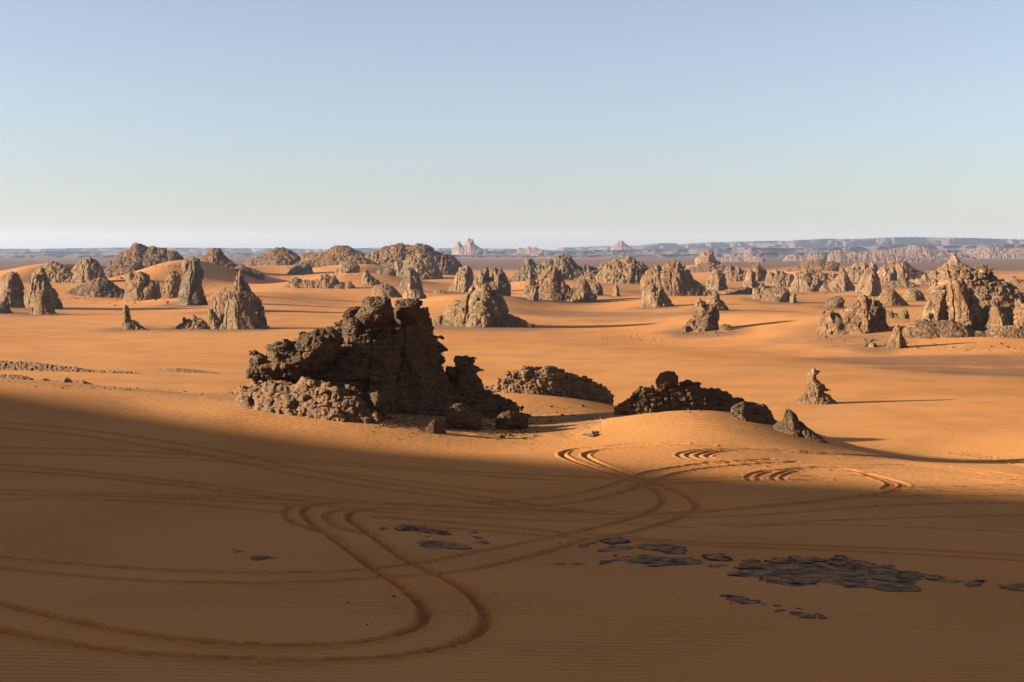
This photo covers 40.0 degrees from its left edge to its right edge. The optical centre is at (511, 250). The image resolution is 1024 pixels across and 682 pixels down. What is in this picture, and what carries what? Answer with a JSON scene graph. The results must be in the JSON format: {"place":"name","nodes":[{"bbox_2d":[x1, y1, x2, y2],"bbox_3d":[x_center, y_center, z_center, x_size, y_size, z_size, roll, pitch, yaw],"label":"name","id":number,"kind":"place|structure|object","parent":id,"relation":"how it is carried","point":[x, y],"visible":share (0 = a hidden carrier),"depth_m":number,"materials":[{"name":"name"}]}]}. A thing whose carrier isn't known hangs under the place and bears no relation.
{"place":"outdoors","nodes":[
{"label":"outdoors","id":0,"kind":"place"},
{"bbox_2d":[0,250,968,257],"bbox_3d":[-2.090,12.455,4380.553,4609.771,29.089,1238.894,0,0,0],"label":"hills","id":1,"kind":"structure","parent":0,"point":[773,255],"depth_m":4267.06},
{"bbox_2d":[0,257,1023,681],"bbox_3d":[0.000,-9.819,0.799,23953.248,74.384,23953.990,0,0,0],"label":"desert ground","id":2,"kind":"structure","parent":0,"point":[170,493],"depth_m":71.95,"materials":[{"name":"sand"}]},
{"bbox_2d":[0,271,24,307],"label":"rock stack","id":3,"kind":"object","parent":2,"relation":"on","point":[12,288],"visible":0.89,"depth_m":516.78,"materials":[{"name":"brown stone"}]},
{"bbox_2d":[23,266,62,308],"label":"rock stack","id":4,"kind":"object","parent":2,"relation":"on","point":[39,274],"visible":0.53,"depth_m":512.80,"materials":[{"name":"brown stone"}]},
{"bbox_2d":[29,280,56,314],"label":"rock fin","id":5,"kind":"object","parent":2,"relation":"on","point":[42,305],"visible":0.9,"depth_m":464.43,"materials":[{"name":"red stone"}]},
{"bbox_2d":[0,360,141,373],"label":"rock ledge","id":6,"kind":"object","parent":2,"relation":"on","point":[21,365],"visible":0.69,"depth_m":232.39,"materials":[{"name":"stone"}]},
{"bbox_2d":[43,256,106,282],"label":"rock ridge","id":7,"kind":"object","parent":2,"relation":"on","point":[89,268],"visible":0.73,"depth_m":756.14,"materials":[{"name":"brown stone"}]},
{"bbox_2d":[64,277,124,297],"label":"rock slope","id":8,"kind":"structure","parent":2,"relation":"on","point":[103,287],"depth_m":674.20,"materials":[{"name":"stone"}]},
{"bbox_2d":[104,261,146,278],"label":"rock slope","id":9,"kind":"structure","parent":2,"relation":"on","point":[118,269],"depth_m":891.91,"materials":[{"name":"stone"}]},
{"bbox_2d":[121,304,145,329],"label":"rock pillar","id":10,"kind":"object","parent":2,"relation":"on","point":[128,323],"visible":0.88,"depth_m":377.40,"materials":[{"name":"brown stone"}]},
{"bbox_2d":[123,271,161,302],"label":"rock block","id":11,"kind":"object","parent":2,"relation":"on","point":[140,286],"visible":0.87,"depth_m":596.79,"materials":[{"name":"red stone"}]},
{"bbox_2d":[107,242,183,266],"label":"rock hill","id":12,"kind":"structure","parent":2,"relation":"on","point":[144,255],"depth_m":993.95,"materials":[{"name":"stone"}]},
{"bbox_2d":[161,270,180,298],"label":"boulder","id":13,"kind":"object","parent":2,"relation":"on","point":[171,288],"visible":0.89,"depth_m":582.92,"materials":[{"name":"brown stone"}]},
{"bbox_2d":[160,368,220,373],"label":"rock ledge","id":14,"kind":"object","parent":2,"relation":"on","point":[183,370],"visible":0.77,"depth_m":231.87,"materials":[{"name":"stone"}]},
{"bbox_2d":[176,256,207,305],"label":"rock pillar","id":15,"kind":"object","parent":2,"relation":"on","point":[191,292],"visible":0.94,"depth_m":539.89,"materials":[{"name":"stone"}]},
{"bbox_2d":[175,314,208,328],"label":"rock stub","id":16,"kind":"object","parent":2,"relation":"on","point":[195,322],"visible":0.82,"depth_m":378.87,"materials":[{"name":"red stone"}]},
{"bbox_2d":[208,308,221,328],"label":"rock slab","id":17,"kind":"object","parent":2,"relation":"on","point":[214,321],"visible":0.91,"depth_m":377.42,"materials":[{"name":"brown stone"}]},
{"bbox_2d":[200,248,236,268],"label":"rock hill","id":18,"kind":"structure","parent":2,"relation":"on","point":[217,256],"depth_m":946.43,"materials":[{"name":"stone"}]},
{"bbox_2d":[208,270,263,311],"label":"rock formation","id":19,"kind":"object","parent":2,"relation":"on","point":[222,297],"visible":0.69,"depth_m":467.38,"materials":[{"name":"red stone"}]},
{"bbox_2d":[218,297,267,329],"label":"rock dome","id":20,"kind":"object","parent":2,"relation":"on","point":[238,313],"visible":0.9,"depth_m":375.14,"materials":[{"name":"brown stone"}]},
{"bbox_2d":[233,264,264,279],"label":"rock ridge","id":21,"kind":"object","parent":2,"relation":"on","point":[254,273],"visible":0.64,"depth_m":896.42,"materials":[{"name":"stone"}]},
{"bbox_2d":[243,247,300,265],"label":"rock hill","id":22,"kind":"structure","parent":2,"relation":"on","point":[280,256],"depth_m":1143.05,"materials":[{"name":"stone"}]},
{"bbox_2d":[287,262,313,274],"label":"boulder","id":23,"kind":"object","parent":2,"relation":"on","point":[301,268],"visible":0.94,"depth_m":956.34,"materials":[{"name":"stone"}]},
{"bbox_2d":[234,376,385,422],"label":"rock ledge","id":24,"kind":"object","parent":2,"relation":"on","point":[307,397],"visible":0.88,"depth_m":105.41,"materials":[{"name":"stone"}]},
{"bbox_2d":[366,391,387,416],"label":"rock block","id":25,"kind":"object","parent":24,"relation":"on","point":[375,401],"visible":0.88,"depth_m":105.10,"materials":[{"name":"stone"}]},
{"bbox_2d":[285,274,355,288],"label":"rock ridge","id":26,"kind":"object","parent":2,"relation":"on","point":[326,281],"visible":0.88,"depth_m":717.57,"materials":[{"name":"red stone"}]},
{"bbox_2d":[300,245,365,259],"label":"rock hill","id":27,"kind":"structure","parent":2,"relation":"on","point":[342,250],"depth_m":1176.82,"materials":[{"name":"stone"}]},
{"bbox_2d":[290,254,378,267],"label":"rock slope","id":28,"kind":"structure","parent":2,"relation":"on","point":[329,260],"depth_m":1074.13,"materials":[{"name":"stone"}]},
{"bbox_2d":[335,261,359,274],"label":"boulder","id":29,"kind":"object","parent":2,"relation":"on","point":[343,267],"visible":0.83,"depth_m":896.43,"materials":[{"name":"brown stone"}]},
{"bbox_2d":[245,296,470,416],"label":"rock outcrop","id":30,"kind":"object","parent":2,"relation":"on","point":[394,357],"visible":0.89,"depth_m":110.11,"materials":[{"name":"stone"}]},
{"bbox_2d":[361,269,383,285],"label":"boulder","id":31,"kind":"object","parent":2,"relation":"on","point":[367,279],"visible":0.75,"depth_m":738.71,"materials":[{"name":"brown stone"}]},
{"bbox_2d":[371,283,401,297],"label":"boulder","id":32,"kind":"object","parent":2,"relation":"on","point":[385,289],"visible":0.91,"depth_m":637.62,"materials":[{"name":"brown stone"}]},
{"bbox_2d":[398,267,422,291],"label":"rock pinnacle","id":33,"kind":"object","parent":2,"relation":"on","point":[411,274],"visible":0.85,"depth_m":687.67,"materials":[{"name":"stone"}]},
{"bbox_2d":[365,243,462,274],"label":"rock hill","id":34,"kind":"structure","parent":2,"relation":"on","point":[448,264],"depth_m":1112.70,"materials":[{"name":"stone"}]},
{"bbox_2d":[403,282,426,299],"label":"rock dome","id":35,"kind":"object","parent":2,"relation":"on","point":[411,292],"visible":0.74,"depth_m":588.47,"materials":[{"name":"beige stone"}]},
{"bbox_2d":[391,253,442,279],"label":"rock ridge","id":36,"kind":"object","parent":2,"relation":"on","point":[424,267],"visible":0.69,"depth_m":974.25,"materials":[{"name":"brown stone"}]},
{"bbox_2d":[394,525,451,534],"bbox_3d":[-3.885,12.501,62.191,3.598,0.534,1.744,0,0,32],"label":"flat rock slab","id":37,"kind":"object","parent":2,"relation":"on","point":[421,529],"visible":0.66,"depth_m":62.03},
{"bbox_2d":[426,419,446,433],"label":"rock block","id":38,"kind":"object","parent":2,"relation":"on","point":[434,427],"visible":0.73,"depth_m":103.26,"materials":[{"name":"stone"}]},
{"bbox_2d":[417,540,472,549],"bbox_3d":[-2.817,12.184,57.398,2.006,0.597,3.299,0,0,-15],"label":"rock slab","id":39,"kind":"object","parent":2,"relation":"on","point":[439,544],"visible":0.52,"depth_m":57.18,"materials":[{"name":"stone"}]},
{"bbox_2d":[448,265,473,291],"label":"rock pinnacle","id":40,"kind":"object","parent":2,"relation":"on","point":[463,279],"visible":0.74,"depth_m":716.67,"materials":[{"name":"brown stone"}]},
{"bbox_2d":[445,403,481,429],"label":"rock block","id":41,"kind":"object","parent":2,"relation":"on","point":[460,416],"visible":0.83,"depth_m":106.02,"materials":[{"name":"stone"}]},
{"bbox_2d":[451,238,482,254],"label":"butte","id":42,"kind":"object","parent":2,"relation":"on","point":[469,247],"visible":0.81,"depth_m":5184.43,"materials":[{"name":"stone"}]},
{"bbox_2d":[432,284,534,327],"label":"rock mound","id":43,"kind":"object","parent":2,"relation":"on","point":[481,305],"visible":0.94,"depth_m":389.29,"materials":[{"name":"brown stone"}]},
{"bbox_2d":[445,355,532,418],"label":"rock outcrop","id":44,"kind":"object","parent":2,"relation":"on","point":[465,379],"visible":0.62,"depth_m":115.53,"materials":[{"name":"stone"}]},
{"bbox_2d":[473,267,510,295],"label":"rock pinnacle","id":45,"kind":"object","parent":2,"relation":"on","point":[497,280],"visible":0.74,"depth_m":586.96,"materials":[{"name":"stone"}]},
{"bbox_2d":[1,265,1005,349],"bbox_3d":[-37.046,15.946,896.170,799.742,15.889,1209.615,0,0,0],"label":"foot rubble","id":46,"kind":"object","parent":2,"relation":"on","point":[460,326],"visible":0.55,"depth_m":662.01,"materials":[{"name":"red stone"}]},
{"bbox_2d":[496,410,527,429],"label":"rock block","id":47,"kind":"object","parent":2,"relation":"on","point":[510,420],"visible":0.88,"depth_m":107.56,"materials":[{"name":"stone"}]},
{"bbox_2d":[58,257,1022,353],"bbox_3d":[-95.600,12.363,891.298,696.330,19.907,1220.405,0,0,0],"label":"plain rubble","id":48,"kind":"object","parent":2,"relation":"on","point":[671,331],"visible":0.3,"depth_m":350.50,"materials":[{"name":"brown stone"}]},
{"bbox_2d":[372,402,715,448],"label":"rubble","id":49,"kind":"object","parent":2,"relation":"on","point":[530,423],"visible":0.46,"depth_m":107.26,"materials":[{"name":"stone"}]},
{"bbox_2d":[484,366,613,404],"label":"rock outcrop","id":50,"kind":"object","parent":2,"relation":"on","point":[548,380],"visible":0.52,"depth_m":148.69,"materials":[{"name":"stone"}]},
{"bbox_2d":[509,254,598,281],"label":"rock ridge","id":51,"kind":"object","parent":2,"relation":"on","point":[569,267],"visible":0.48,"depth_m":897.53,"materials":[{"name":"stone"}]},
{"bbox_2d":[523,266,596,301],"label":"rock ridge","id":52,"kind":"object","parent":2,"relation":"on","point":[550,284],"visible":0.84,"depth_m":602.60,"materials":[{"name":"red stone"}]},
{"bbox_2d":[598,546,632,551],"bbox_3d":[4.196,12.181,56.650,1.187,0.592,2.616,0,0,22],"label":"rock slab","id":53,"kind":"object","parent":2,"relation":"on","point":[614,548],"visible":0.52,"depth_m":56.70,"materials":[{"name":"stone"}]},
{"bbox_2d":[601,537,630,544],"bbox_3d":[4.383,12.402,59.301,1.287,0.615,2.504,0,0,0],"label":"rock block","id":54,"kind":"object","parent":2,"relation":"on","point":[614,540],"visible":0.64,"depth_m":59.13,"materials":[{"name":"stone"}]},
{"bbox_2d":[595,255,648,283],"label":"rock hill","id":55,"kind":"structure","parent":2,"relation":"on","point":[628,269],"depth_m":795.69,"materials":[{"name":"brown stone"}]},
{"bbox_2d":[598,554,702,566],"bbox_3d":[5.284,11.757,52.502,3.665,0.838,4.240,0,0,25],"label":"rock slab","id":56,"kind":"object","parent":2,"relation":"on","point":[651,560],"visible":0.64,"depth_m":52.43,"materials":[{"name":"stone"}]},
{"bbox_2d":[640,283,673,307],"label":"rock stack","id":57,"kind":"object","parent":2,"relation":"on","point":[653,296],"visible":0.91,"depth_m":531.00,"materials":[{"name":"brown stone"}]},
{"bbox_2d":[635,543,687,553],"bbox_3d":[6.204,12.191,57.014,2.102,0.770,4.084,0,0,-21],"label":"rock slab","id":58,"kind":"object","parent":2,"relation":"on","point":[669,548],"visible":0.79,"depth_m":56.75,"materials":[{"name":"stone"}]},
{"bbox_2d":[640,260,710,295],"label":"rock wall","id":59,"kind":"structure","parent":2,"relation":"on","point":[674,278],"depth_m":686.03,"materials":[{"name":"red stone"}]},
{"bbox_2d":[613,379,757,414],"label":"rock outcrop","id":60,"kind":"object","parent":2,"relation":"on","point":[686,394],"visible":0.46,"depth_m":111.81,"materials":[{"name":"stone"}]},
{"bbox_2d":[656,371,678,389],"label":"boulder","id":61,"kind":"object","parent":60,"relation":"on","point":[666,380],"visible":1,"depth_m":112.05,"materials":[{"name":"stone"}]},
{"bbox_2d":[684,297,719,331],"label":"rock stack","id":62,"kind":"object","parent":2,"relation":"on","point":[705,316],"visible":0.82,"depth_m":360.38,"materials":[{"name":"red stone"}]},
{"bbox_2d":[688,263,726,272],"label":"rock hill","id":63,"kind":"structure","parent":2,"relation":"on","point":[705,267],"depth_m":1298.97,"materials":[{"name":"stone"}]},
{"bbox_2d":[694,250,720,264],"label":"rock castle","id":64,"kind":"object","parent":2,"relation":"on","point":[707,257],"visible":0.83,"depth_m":1445.63,"materials":[{"name":"beige stone"}]},
{"bbox_2d":[705,269,727,289],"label":"rock pillar","id":65,"kind":"object","parent":2,"relation":"on","point":[717,280],"visible":0.81,"depth_m":767.60,"materials":[{"name":"beige stone"}]},
{"bbox_2d":[706,291,728,309],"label":"rock stack","id":66,"kind":"object","parent":2,"relation":"on","point":[714,298],"visible":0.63,"depth_m":493.50,"materials":[{"name":"brown stone"}]},
{"bbox_2d":[702,553,732,560],"bbox_3d":[7.819,11.894,53.871,1.127,0.653,2.514,0,0,0],"label":"rock slab","id":67,"kind":"object","parent":2,"relation":"on","point":[716,557],"visible":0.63,"depth_m":53.41,"materials":[{"name":"stone"}]},
{"bbox_2d":[719,594,761,603],"bbox_3d":[6.738,10.467,41.586,0.872,0.633,2.256,0,0,-14],"label":"rock slab","id":68,"kind":"object","parent":2,"relation":"on","point":[741,599],"visible":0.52,"depth_m":41.24,"materials":[{"name":"stone"}]},
{"bbox_2d":[716,256,765,261],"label":"rock cliff","id":69,"kind":"structure","parent":2,"relation":"on","point":[740,259],"depth_m":2696.44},
{"bbox_2d":[723,263,766,281],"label":"rock ridge","id":70,"kind":"object","parent":2,"relation":"on","point":[733,273],"visible":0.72,"depth_m":997.47,"materials":[{"name":"red stone"}]},
{"bbox_2d":[718,286,772,293],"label":"rock ridge","id":71,"kind":"object","parent":2,"relation":"on","point":[744,290],"visible":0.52,"depth_m":699.80,"materials":[{"name":"red stone"}]},
{"bbox_2d":[743,248,762,258],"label":"rocky hill","id":72,"kind":"structure","parent":2,"relation":"on","point":[749,253],"depth_m":3794.12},
{"bbox_2d":[730,402,776,424],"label":"rock outcrop","id":73,"kind":"object","parent":2,"relation":"on","point":[754,413],"visible":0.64,"depth_m":108.31,"materials":[{"name":"stone"}]},
{"bbox_2d":[743,271,765,287],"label":"rock pillar","id":74,"kind":"object","parent":2,"relation":"on","point":[750,280],"visible":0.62,"depth_m":717.82,"materials":[{"name":"beige stone"}]},
{"bbox_2d":[761,286,790,301],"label":"rock block","id":75,"kind":"object","parent":2,"relation":"on","point":[777,294],"visible":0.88,"depth_m":558.02,"materials":[{"name":"beige stone"}]},
{"bbox_2d":[764,269,794,286],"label":"rock ridge","id":76,"kind":"object","parent":2,"relation":"on","point":[779,278],"visible":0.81,"depth_m":847.58,"materials":[{"name":"beige stone"}]},
{"bbox_2d":[773,409,827,442],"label":"rock fin","id":77,"kind":"object","parent":2,"relation":"on","point":[789,423],"visible":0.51,"depth_m":105.70,"materials":[{"name":"stone"}]},
{"bbox_2d":[782,253,826,260],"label":"rock cliff","id":78,"kind":"structure","parent":2,"relation":"on","point":[810,256],"depth_m":2895.44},
{"bbox_2d":[789,273,822,291],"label":"rock block","id":79,"kind":"object","parent":2,"relation":"on","point":[805,282],"visible":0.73,"depth_m":757.09,"materials":[{"name":"beige stone"}]},
{"bbox_2d":[785,259,838,271],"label":"rock ridge","id":80,"kind":"object","parent":2,"relation":"on","point":[820,265],"visible":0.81,"depth_m":1294.56,"materials":[{"name":"stone"}]},
{"bbox_2d":[793,268,838,284],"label":"rock ridge","id":81,"kind":"object","parent":2,"relation":"on","point":[825,278],"visible":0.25,"depth_m":896.97,"materials":[{"name":"beige stone"}]},
{"bbox_2d":[797,368,837,404],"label":"rock pinnacle","id":82,"kind":"object","parent":2,"relation":"on","point":[815,389],"visible":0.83,"depth_m":191.40,"materials":[{"name":"red stone"}]},
{"bbox_2d":[825,296,844,307],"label":"boulder","id":83,"kind":"object","parent":2,"relation":"on","point":[835,302],"visible":0.92,"depth_m":523.48,"materials":[{"name":"stone"}]},
{"bbox_2d":[819,267,855,291],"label":"rock pinnacle","id":84,"kind":"object","parent":2,"relation":"on","point":[841,281],"visible":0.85,"depth_m":737.19,"materials":[{"name":"beige stone"}]},
{"bbox_2d":[725,555,963,591],"bbox_3d":[11.259,11.412,49.247,7.795,1.607,11.094,0,0,0],"label":"bedded outcrop","id":85,"kind":"object","parent":2,"relation":"on","point":[799,571],"visible":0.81,"depth_m":48.43,"materials":[{"name":"stone"}]},
{"bbox_2d":[815,295,888,334],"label":"rock formation","id":86,"kind":"object","parent":2,"relation":"on","point":[863,314],"visible":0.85,"depth_m":327.79,"materials":[{"name":"red stone"}]},
{"bbox_2d":[845,261,878,281],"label":"rock ridge","id":87,"kind":"object","parent":2,"relation":"on","point":[855,272],"visible":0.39,"depth_m":996.80,"materials":[{"name":"beige stone"}]},
{"bbox_2d":[855,268,881,296],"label":"rock pillar","id":88,"kind":"object","parent":2,"relation":"on","point":[869,285],"visible":0.9,"depth_m":657.58,"materials":[{"name":"beige stone"}]},
{"bbox_2d":[827,250,940,261],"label":"rock cliff","id":89,"kind":"structure","parent":2,"relation":"on","point":[838,256],"depth_m":2602.98,"materials":[{"name":"stone"}]},
{"bbox_2d":[876,264,895,281],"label":"rock stack","id":90,"kind":"object","parent":2,"relation":"on","point":[884,272],"visible":0.64,"depth_m":836.44,"materials":[{"name":"beige stone"}]},
{"bbox_2d":[875,288,909,305],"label":"rock mound","id":91,"kind":"object","parent":2,"relation":"on","point":[889,297],"visible":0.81,"depth_m":537.86,"materials":[{"name":"red stone"}]},
{"bbox_2d":[886,324,907,348],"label":"rock spire","id":92,"kind":"object","parent":2,"relation":"on","point":[897,339],"visible":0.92,"depth_m":297.39,"materials":[{"name":"red stone"}]},
{"bbox_2d":[886,309,909,318],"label":"rock stub","id":93,"kind":"object","parent":2,"relation":"on","point":[903,314],"visible":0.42,"depth_m":399.03,"materials":[{"name":"brown stone"}]},
{"bbox_2d":[880,280,919,287],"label":"rock ridge","id":94,"kind":"object","parent":2,"relation":"on","point":[897,284],"visible":0.71,"depth_m":812.45,"materials":[{"name":"beige stone"}]},
{"bbox_2d":[895,263,909,280],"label":"rock stack","id":95,"kind":"object","parent":2,"relation":"on","point":[902,271],"visible":0.67,"depth_m":833.10,"materials":[{"name":"beige stone"}]},
{"bbox_2d":[888,260,926,278],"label":"rock ridge","id":96,"kind":"object","parent":2,"relation":"on","point":[914,273],"visible":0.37,"depth_m":1095.10,"materials":[{"name":"stone"}]},
{"bbox_2d":[902,288,924,300],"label":"boulder","id":97,"kind":"object","parent":2,"relation":"on","point":[912,294],"visible":0.84,"depth_m":597.99,"materials":[{"name":"brown stone"}]},
{"bbox_2d":[871,246,976,259],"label":"rocky hill","id":98,"kind":"structure","parent":2,"relation":"on","point":[923,252],"depth_m":3381.37,"materials":[{"name":"stone"}]},
{"bbox_2d":[915,270,939,284],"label":"rock ridge","id":99,"kind":"object","parent":2,"relation":"on","point":[928,278],"visible":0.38,"depth_m":898.84,"materials":[{"name":"beige stone"}]},
{"bbox_2d":[937,253,970,273],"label":"rock pinnacle","id":100,"kind":"object","parent":2,"relation":"on","point":[954,260],"visible":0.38,"depth_m":1348.65,"materials":[{"name":"beige stone"}]},
{"bbox_2d":[902,319,1023,338],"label":"rubble bank rock","id":101,"kind":"object","parent":2,"relation":"on","point":[922,329],"visible":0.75,"depth_m":309.08,"materials":[{"name":"red stone"}]},
{"bbox_2d":[917,263,1023,331],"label":"rock mound","id":102,"kind":"object","parent":2,"relation":"on","point":[978,298],"visible":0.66,"depth_m":317.28,"materials":[{"name":"beige stone"}]},
{"bbox_2d":[958,245,1023,258],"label":"rocky hill","id":103,"kind":"structure","parent":2,"relation":"on","point":[989,252],"depth_m":3693.94,"materials":[{"name":"stone"}]},
{"bbox_2d":[998,583,1023,590],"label":"rock slab","id":104,"kind":"object","parent":2,"relation":"on","point":[1017,587],"visible":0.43,"depth_m":45.23,"materials":[{"name":"stone"}]},
{"bbox_2d":[0,237,1023,252],"bbox_3d":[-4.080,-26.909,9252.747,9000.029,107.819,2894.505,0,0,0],"label":"plateau","id":105,"kind":"structure","parent":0,"point":[875,241],"depth_m":8210.39,"materials":[{"name":"stone"}]},
{"bbox_2d":[0,244,1023,255],"bbox_3d":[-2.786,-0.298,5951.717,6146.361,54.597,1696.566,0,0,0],"label":"hills","id":106,"kind":"structure","parent":0,"point":[867,248],"depth_m":5599.87,"materials":[{"name":"stone"}]},
{"bbox_2d":[516,246,543,255],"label":"butte","id":107,"kind":"object","parent":106,"relation":"on","point":[534,251],"visible":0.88,"depth_m":5389.41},
{"bbox_2d":[0,0,1023,249],"label":"sky","id":108,"kind":"structure","parent":0,"point":[293,124],"materials":[{"name":"blue"}]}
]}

